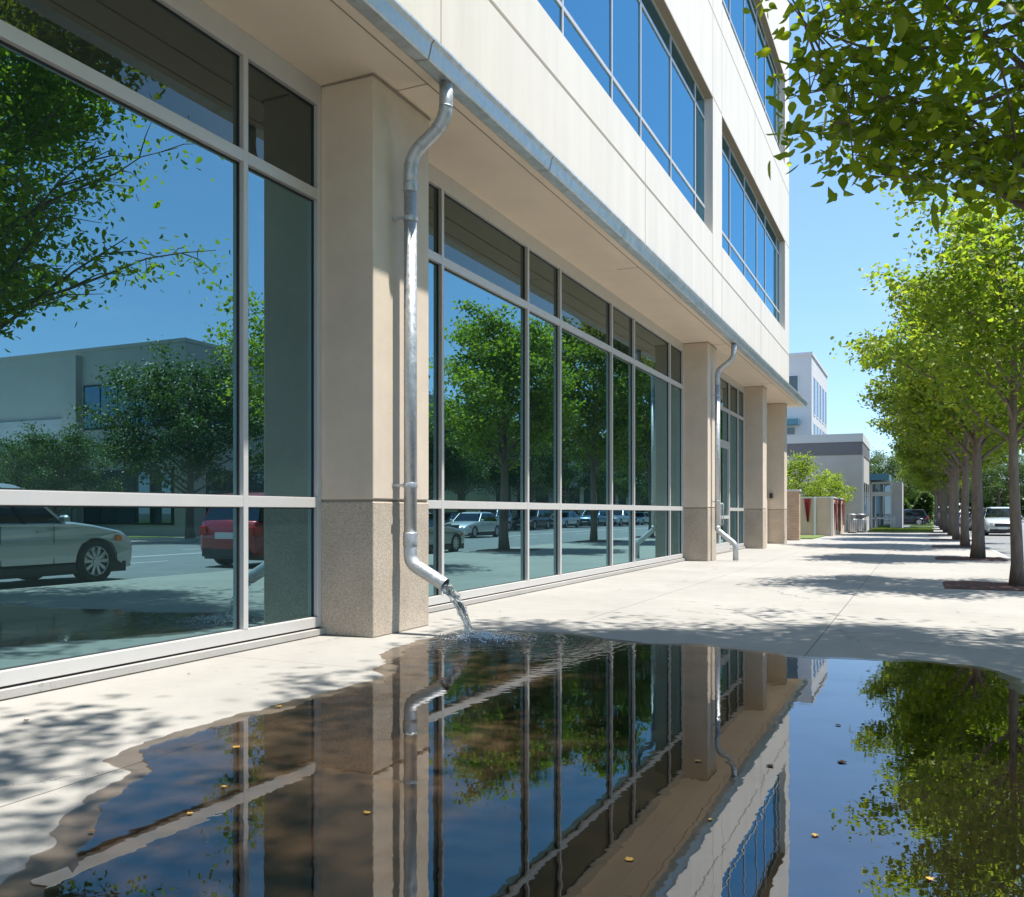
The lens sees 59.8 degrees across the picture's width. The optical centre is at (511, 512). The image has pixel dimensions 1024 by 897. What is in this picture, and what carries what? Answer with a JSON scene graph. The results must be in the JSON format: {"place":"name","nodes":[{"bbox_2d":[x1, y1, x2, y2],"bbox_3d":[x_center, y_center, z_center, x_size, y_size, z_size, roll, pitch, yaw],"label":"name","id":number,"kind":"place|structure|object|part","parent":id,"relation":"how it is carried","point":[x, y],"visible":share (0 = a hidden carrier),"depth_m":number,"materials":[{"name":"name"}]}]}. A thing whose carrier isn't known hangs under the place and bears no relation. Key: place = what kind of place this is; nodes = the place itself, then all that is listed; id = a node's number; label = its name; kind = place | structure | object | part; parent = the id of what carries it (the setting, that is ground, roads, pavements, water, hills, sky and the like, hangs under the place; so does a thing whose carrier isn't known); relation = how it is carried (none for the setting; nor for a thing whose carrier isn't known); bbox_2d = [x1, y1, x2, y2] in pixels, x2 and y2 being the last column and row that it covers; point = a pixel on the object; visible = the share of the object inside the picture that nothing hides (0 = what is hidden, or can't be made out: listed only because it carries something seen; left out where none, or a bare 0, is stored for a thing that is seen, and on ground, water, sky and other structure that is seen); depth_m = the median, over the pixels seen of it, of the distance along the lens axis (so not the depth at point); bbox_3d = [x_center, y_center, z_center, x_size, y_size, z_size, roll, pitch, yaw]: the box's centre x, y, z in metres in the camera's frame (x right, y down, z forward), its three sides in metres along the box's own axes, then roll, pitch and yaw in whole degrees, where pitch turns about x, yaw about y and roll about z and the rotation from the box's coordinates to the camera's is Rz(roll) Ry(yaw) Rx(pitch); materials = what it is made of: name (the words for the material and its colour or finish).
{"place":"outdoors","nodes":[
{"label":"outdoors","id":0,"kind":"place"},
{"bbox_2d":[0,0,807,700],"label":"office building","id":1,"kind":"structure","parent":0,"point":[366,318],"depth_m":9.03,"materials":[{"name":"paint"}]},
{"bbox_2d":[0,0,324,700],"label":"storefront window","id":2,"kind":"structure","parent":1,"relation":"in","point":[160,163],"depth_m":7.18,"materials":[{"name":"glass"}]},
{"bbox_2d":[441,584,481,636],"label":"water stream","id":3,"kind":"structure","parent":1,"relation":"attached to","point":[449,591],"depth_m":8.93,"materials":[{"name":"white"}]},
{"bbox_2d":[427,163,684,612],"bbox_3d":[1.445,-1.559,16.581,0.160,5.618,14.198,0,0,25],"label":"storefront window","id":4,"kind":"structure","parent":1,"relation":"in","point":[556,406],"depth_m":14.33,"materials":[{"name":"glass"}]},
{"bbox_2d":[537,0,712,223],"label":"strip window","id":5,"kind":"structure","parent":1,"relation":"in","point":[636,50],"depth_m":16.84,"materials":[{"name":"blue glass"}]},
{"bbox_2d":[716,503,721,551],"bbox_3d":[6.060,-0.458,26.559,0.174,3.375,1.465,0,0,25],"label":"door","id":6,"kind":"structure","parent":1,"relation":"in","point":[717,535],"depth_m":27.07,"materials":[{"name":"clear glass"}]},
{"bbox_2d":[720,443,728,550],"bbox_3d":[6.675,-0.458,27.898,0.174,3.375,1.465,0,0,25],"label":"door","id":7,"kind":"structure","parent":1,"relation":"in","point":[724,449],"depth_m":28.12,"materials":[{"name":"grey glass"}]},
{"bbox_2d":[716,367,745,553],"bbox_3d":[6.448,-1.559,27.467,0.160,5.618,7.698,0,0,25],"label":"storefront window","id":8,"kind":"structure","parent":1,"relation":"in","point":[731,391],"depth_m":29.63,"materials":[{"name":"glass"}]},
{"bbox_2d":[722,116,784,323],"bbox_3d":[7.380,-8.166,27.031,0.258,3.255,11.164,0,0,25],"label":"strip window","id":9,"kind":"structure","parent":1,"relation":"in","point":[751,236],"depth_m":26.41,"materials":[{"name":"blue glass"}]},
{"bbox_2d":[722,0,784,149],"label":"strip window","id":10,"kind":"structure","parent":1,"relation":"in","point":[751,33],"depth_m":27.86,"materials":[{"name":"blue glass"}]},
{"bbox_2d":[0,525,1023,896],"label":"sidewalk","id":11,"kind":"structure","parent":0,"point":[70,759],"depth_m":6.62,"materials":[{"name":"concrete"}]},
{"bbox_2d":[800,535,824,538],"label":"lawn","id":12,"kind":"structure","parent":11,"relation":"on","point":[809,536],"depth_m":44.50,"materials":[{"name":"green plant"}]},
{"bbox_2d":[787,450,840,496],"bbox_3d":[16.034,-1.101,50.171,4.534,4.771,4.096,0,0,1],"label":"courtyard tree","id":13,"kind":"object","parent":11,"relation":"on","point":[802,467],"visible":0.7,"depth_m":49.41,"materials":[{"name":"green plant"}]},
{"bbox_2d":[786,497,844,535],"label":"garden wall","id":14,"kind":"structure","parent":11,"relation":"on","point":[822,517],"depth_m":47.53,"materials":[{"name":"grey concrete"}]},
{"bbox_2d":[804,499,810,521],"bbox_3d":[15.819,-0.115,47.673,0.358,1.230,0.067,0,0,25],"label":"banner","id":15,"kind":"object","parent":14,"relation":"attached to","point":[807,502],"visible":1,"depth_m":47.65,"materials":[{"name":"red fabric"}]},
{"bbox_2d":[835,499,836,529],"bbox_3d":[17.532,0.110,48.126,0.067,1.680,1.100,0,0,25],"label":"banner","id":16,"kind":"object","parent":14,"relation":"attached to","point":[836,511],"visible":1,"depth_m":48.01,"materials":[{"name":"red fabric"}]},
{"bbox_2d":[839,499,840,530],"bbox_3d":[18.555,0.160,50.352,0.067,1.780,1.000,0,0,25],"label":"banner","id":17,"kind":"object","parent":14,"relation":"attached to","point":[839,515],"visible":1,"depth_m":50.34,"materials":[{"name":"red fabric"}]},
{"bbox_2d":[843,500,844,524],"bbox_3d":[19.641,0.010,52.714,0.067,1.480,1.000,0,0,25],"label":"banner","id":18,"kind":"object","parent":14,"relation":"attached to","point":[843,510],"visible":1,"depth_m":52.57,"materials":[{"name":"red fabric"}]},
{"bbox_2d":[804,472,858,505],"bbox_3d":[19.530,-0.631,54.830,3.277,3.817,3.627,0,0,-29],"label":"courtyard tree","id":19,"kind":"object","parent":11,"relation":"on","point":[838,485],"visible":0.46,"depth_m":54.45,"materials":[{"name":"green plant"}]},
{"bbox_2d":[846,513,857,532],"bbox_3d":[20.732,0.650,54.268,0.660,1.200,0.660,0,0,25],"label":"litter bin","id":20,"kind":"object","parent":11,"relation":"on","point":[851,525],"visible":0.98,"depth_m":54.03,"materials":[{"name":"silver metal"}]},
{"bbox_2d":[857,513,866,532],"bbox_3d":[21.771,0.650,55.534,0.660,1.200,0.660,0,0,25],"label":"litter bin","id":21,"kind":"object","parent":11,"relation":"on","point":[862,525],"visible":0.8,"depth_m":55.29,"materials":[{"name":"silver metal"}]},
{"bbox_2d":[743,0,1023,251],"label":"street tree","id":22,"kind":"object","parent":11,"relation":"on","point":[940,114],"visible":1,"depth_m":6.75,"materials":[{"name":"green plant"}]},
{"bbox_2d":[866,531,933,532],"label":"lawn","id":23,"kind":"structure","parent":11,"relation":"on","point":[892,531],"depth_m":57.15,"materials":[{"name":"green plant"}]},
{"bbox_2d":[893,517,895,527],"bbox_3d":[27.914,0.775,64.980,0.234,0.950,0.400,0,0,25],"label":"stone bollard","id":24,"kind":"object","parent":23,"relation":"on","point":[894,522],"visible":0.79,"depth_m":64.79,"materials":[{"name":"grey stone"}]},
{"bbox_2d":[869,527,932,531],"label":"grass","id":25,"kind":"structure","parent":23,"relation":"on","point":[882,529],"depth_m":57.86,"materials":[{"name":"green plant"}]},
{"bbox_2d":[909,525,934,528],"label":"lawn","id":26,"kind":"structure","parent":11,"relation":"on","point":[922,526],"depth_m":77.56,"materials":[{"name":"green plant"}]},
{"bbox_2d":[889,438,961,527],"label":"street tree","id":27,"kind":"object","parent":11,"relation":"on","point":[893,454],"visible":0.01,"depth_m":73.86,"materials":[{"name":"green plant"}]},
{"bbox_2d":[829,169,1023,586],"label":"street tree","id":28,"kind":"object","parent":11,"relation":"on","point":[988,254],"visible":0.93,"depth_m":14.80,"materials":[{"name":"green plant"}]},
{"bbox_2d":[864,372,993,534],"bbox_3d":[24.402,-4.377,48.688,8.933,11.333,8.438,0,0,-21],"label":"street tree","id":29,"kind":"object","parent":11,"relation":"on","point":[951,484],"visible":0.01,"depth_m":48.42,"materials":[{"name":"green plant"}]},
{"bbox_2d":[895,468,969,525],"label":"street tree","id":30,"kind":"object","parent":11,"relation":"on","point":[928,487],"visible":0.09,"depth_m":82.97,"materials":[{"name":"green plant"}]},
{"bbox_2d":[849,271,1023,546],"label":"street tree","id":31,"kind":"object","parent":11,"relation":"on","point":[920,438],"visible":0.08,"depth_m":32.07,"materials":[{"name":"green plant"}]},
{"bbox_2d":[929,534,951,535],"bbox_3d":[23.617,1.227,48.521,1.700,0.034,1.600,0,0,25],"label":"mulch bed","id":32,"kind":"object","parent":11,"relation":"on","point":[939,535],"visible":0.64,"depth_m":48.00,"materials":[{"name":"brown"}]},
{"bbox_2d":[895,437,989,528],"bbox_3d":[31.201,-3.216,65.094,6.567,9.015,7.075,0,0,9],"label":"street tree","id":33,"kind":"object","parent":11,"relation":"on","point":[942,505],"depth_m":64.69,"materials":[{"name":"green plant"}]},
{"bbox_2d":[869,339,1023,539],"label":"street tree","id":34,"kind":"object","parent":11,"relation":"on","point":[924,458],"visible":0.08,"depth_m":40.19,"materials":[{"name":"green plant"}]},
{"bbox_2d":[870,237,1023,558],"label":"street tree","id":35,"kind":"object","parent":11,"relation":"on","point":[979,436],"visible":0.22,"depth_m":23.80,"materials":[{"name":"green plant"}]},
{"bbox_2d":[929,539,971,540],"bbox_3d":[19.859,1.227,40.343,1.700,0.034,1.600,0,0,25],"label":"mulch bed","id":36,"kind":"object","parent":11,"relation":"on","point":[947,539],"visible":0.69,"depth_m":40.06,"materials":[{"name":"brown"}]},
{"bbox_2d":[932,545,970,547],"bbox_3d":[16.101,1.227,32.165,1.700,0.034,1.600,0,0,25],"label":"mulch bed","id":37,"kind":"object","parent":11,"relation":"on","point":[951,546],"visible":0.73,"depth_m":31.96,"materials":[{"name":"brown"}]},
{"bbox_2d":[889,433,1019,531],"bbox_3d":[27.420,-3.523,56.670,7.157,9.613,7.577,0,0,12],"label":"street tree","id":38,"kind":"object","parent":11,"relation":"on","point":[916,470],"visible":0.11,"depth_m":56.46,"materials":[{"name":"green plant"}]},
{"bbox_2d":[935,556,1007,560],"bbox_3d":[12.302,1.227,23.896,1.700,0.034,1.600,0,0,25],"label":"mulch bed","id":39,"kind":"object","parent":11,"relation":"on","point":[968,558],"visible":0.91,"depth_m":23.60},
{"bbox_2d":[943,580,1023,590],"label":"mulch bed","id":40,"kind":"object","parent":11,"relation":"on","point":[980,585],"visible":0.89,"depth_m":14.82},
{"bbox_2d":[787,489,800,539],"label":"brick pier","id":41,"kind":"structure","parent":0,"point":[793,514],"depth_m":39.85,"materials":[{"name":"brown brick"}]},
{"bbox_2d":[787,352,827,435],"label":"building","id":42,"kind":"structure","parent":0,"point":[808,375],"depth_m":72.03,"materials":[{"name":"grey paint"}]},
{"bbox_2d":[787,374,798,433],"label":"window","id":43,"kind":"structure","parent":42,"relation":"in","point":[793,379],"depth_m":71.99,"materials":[{"name":"grey"}]},
{"bbox_2d":[813,376,815,416],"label":"window","id":44,"kind":"structure","parent":42,"relation":"in","point":[814,379],"depth_m":73.29,"materials":[{"name":"blue glass"}]},
{"bbox_2d":[813,422,815,434],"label":"window","id":45,"kind":"structure","parent":42,"relation":"in","point":[814,425],"depth_m":73.29,"materials":[{"name":"blue glass"}]},
{"bbox_2d":[816,380,817,418],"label":"window","id":46,"kind":"structure","parent":42,"relation":"in","point":[816,380],"depth_m":74.97,"materials":[{"name":"blue glass"}]},
{"bbox_2d":[819,383,820,421],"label":"window","id":47,"kind":"structure","parent":42,"relation":"in","point":[819,383],"depth_m":77.20,"materials":[{"name":"blue glass"}]},
{"bbox_2d":[822,387,823,423],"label":"window","id":48,"kind":"structure","parent":42,"relation":"in","point":[822,387],"depth_m":79.56,"materials":[{"name":"blue glass"}]},
{"bbox_2d":[825,391,825,425],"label":"window","id":49,"kind":"structure","parent":42,"relation":"in","point":[825,391],"depth_m":81.74,"materials":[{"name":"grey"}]},
{"bbox_2d":[787,433,869,531],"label":"grey building","id":50,"kind":"structure","parent":0,"point":[848,455],"depth_m":56.27,"materials":[{"name":"grey"}]},
{"bbox_2d":[864,482,868,515],"bbox_3d":[23.739,-0.850,59.776,0.120,2.200,6.100,0,0,25],"label":"window","id":51,"kind":"structure","parent":50,"relation":"in","point":[866,487],"depth_m":59.86,"materials":[{"name":"blue glass"}]},
{"bbox_2d":[869,474,903,528],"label":"entrance pavilion","id":52,"kind":"structure","parent":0,"point":[886,499],"depth_m":67.35,"materials":[{"name":"teal metal"}]},
{"bbox_2d":[871,482,891,528],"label":"entrance window","id":53,"kind":"structure","parent":52,"relation":"in","point":[881,492],"depth_m":67.47,"materials":[{"name":"blue glass"}]},
{"bbox_2d":[789,0,1023,511],"label":"sky","id":54,"kind":"structure","parent":0,"point":[829,243],"materials":[{"name":"blue"}]},
{"bbox_2d":[904,520,933,524],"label":"lawn","id":55,"kind":"structure","parent":0,"point":[931,523],"depth_m":96.71,"materials":[{"name":"green plant"}]},
{"bbox_2d":[869,445,894,474],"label":"roadside tree","id":56,"kind":"object","parent":55,"relation":"on","point":[873,460],"visible":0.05,"depth_m":108.56,"materials":[{"name":"green plant"}]},
{"bbox_2d":[869,448,920,499],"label":"roadside tree","id":57,"kind":"object","parent":55,"relation":"on","point":[891,468],"visible":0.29,"depth_m":114.37,"materials":[{"name":"green plant"}]},
{"bbox_2d":[895,458,934,522],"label":"street tree","id":58,"kind":"object","parent":55,"relation":"on","point":[917,487],"visible":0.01,"depth_m":103.81,"materials":[{"name":"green plant"}]},
{"bbox_2d":[904,489,934,522],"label":"hedge","id":59,"kind":"object","parent":55,"relation":"on","point":[925,501],"visible":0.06,"depth_m":97.31,"materials":[{"name":"green plant"}]},
{"bbox_2d":[891,456,971,521],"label":"roadside tree","id":60,"kind":"object","parent":55,"relation":"on","point":[916,495],"visible":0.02,"depth_m":122.08,"materials":[{"name":"green plant"}]},
{"bbox_2d":[959,519,1023,557],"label":"road","id":61,"kind":"structure","parent":0,"point":[999,542],"depth_m":42.35,"materials":[{"name":"grey asphalt"}]},
{"bbox_2d":[969,508,983,530],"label":"parked car","id":62,"kind":"object","parent":61,"relation":"on","point":[970,522],"visible":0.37,"depth_m":67.48,"materials":[{"name":"grey paint"}]},
{"bbox_2d":[948,461,1008,502],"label":"roadside tree","id":63,"kind":"object","parent":61,"relation":"on","point":[985,481],"visible":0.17,"depth_m":131.15,"materials":[{"name":"green plant"}]},
{"bbox_2d":[960,451,1023,506],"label":"roadside tree","id":64,"kind":"object","parent":61,"relation":"on","point":[995,493],"visible":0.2,"depth_m":137.27,"materials":[{"name":"green plant"}]},
{"bbox_2d":[984,507,1021,535],"bbox_3d":[29.648,0.520,54.053,2.200,1.720,4.740,0,0,25],"label":"parked car","id":65,"kind":"object","parent":61,"relation":"on","point":[996,519],"visible":0.36,"depth_m":52.70,"materials":[{"name":"silver metal"}]},
{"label":"windows","id":66,"kind":"part","parent":65,"relation":"part of","materials":[{"name":"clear glass"}]},
{"bbox_2d":[989,454,1023,498],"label":"roadside tree","id":67,"kind":"object","parent":61,"relation":"on","point":[1021,469],"visible":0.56,"depth_m":130.91,"materials":[{"name":"green plant"}]},
{"label":"cross road","id":68,"kind":"structure","parent":0,"visible":0},
{"bbox_2d":[904,509,928,524],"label":"parked car","id":69,"kind":"object","parent":68,"relation":"on","point":[911,516],"visible":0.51,"depth_m":90.77,"materials":[{"name":"grey paint"}]},
{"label":"windows","id":70,"kind":"part","parent":69,"relation":"part of","materials":[{"name":"black glass"}]},
{"bbox_2d":[908,480,961,524],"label":"street tree","id":71,"kind":"object","parent":68,"relation":"on","point":[934,494],"visible":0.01,"depth_m":92.93,"materials":[{"name":"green plant"}]},
{"label":"ground","id":72,"kind":"structure","parent":0,"visible":0},
{"bbox_2d":[907,483,1023,519],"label":"wood","id":73,"kind":"object","parent":72,"relation":"on","point":[992,503],"visible":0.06,"depth_m":169.44,"materials":[{"name":"green plant"}]},
{"bbox_2d":[970,538,1010,560],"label":"kerb","id":74,"kind":"structure","parent":72,"relation":"on","point":[1000,554],"depth_m":27.14,"materials":[{"name":"concrete"}]},
{"label":"wet pavement","id":75,"kind":"structure","parent":0,"visible":0},
{"bbox_2d":[31,631,1023,896],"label":"puddle","id":76,"kind":"object","parent":75,"relation":"on","point":[651,775],"visible":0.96,"depth_m":3.93,"materials":[{"name":"liquid"}]},
{"bbox_2d":[427,599,568,648],"bbox_3d":[-0.266,1.001,8.754,1.682,0.489,1.393,0,0,25],"label":"water splash","id":77,"kind":"object","parent":76,"relation":"on","point":[487,635],"visible":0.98,"depth_m":8.78,"materials":[{"name":"white"}]}
]}

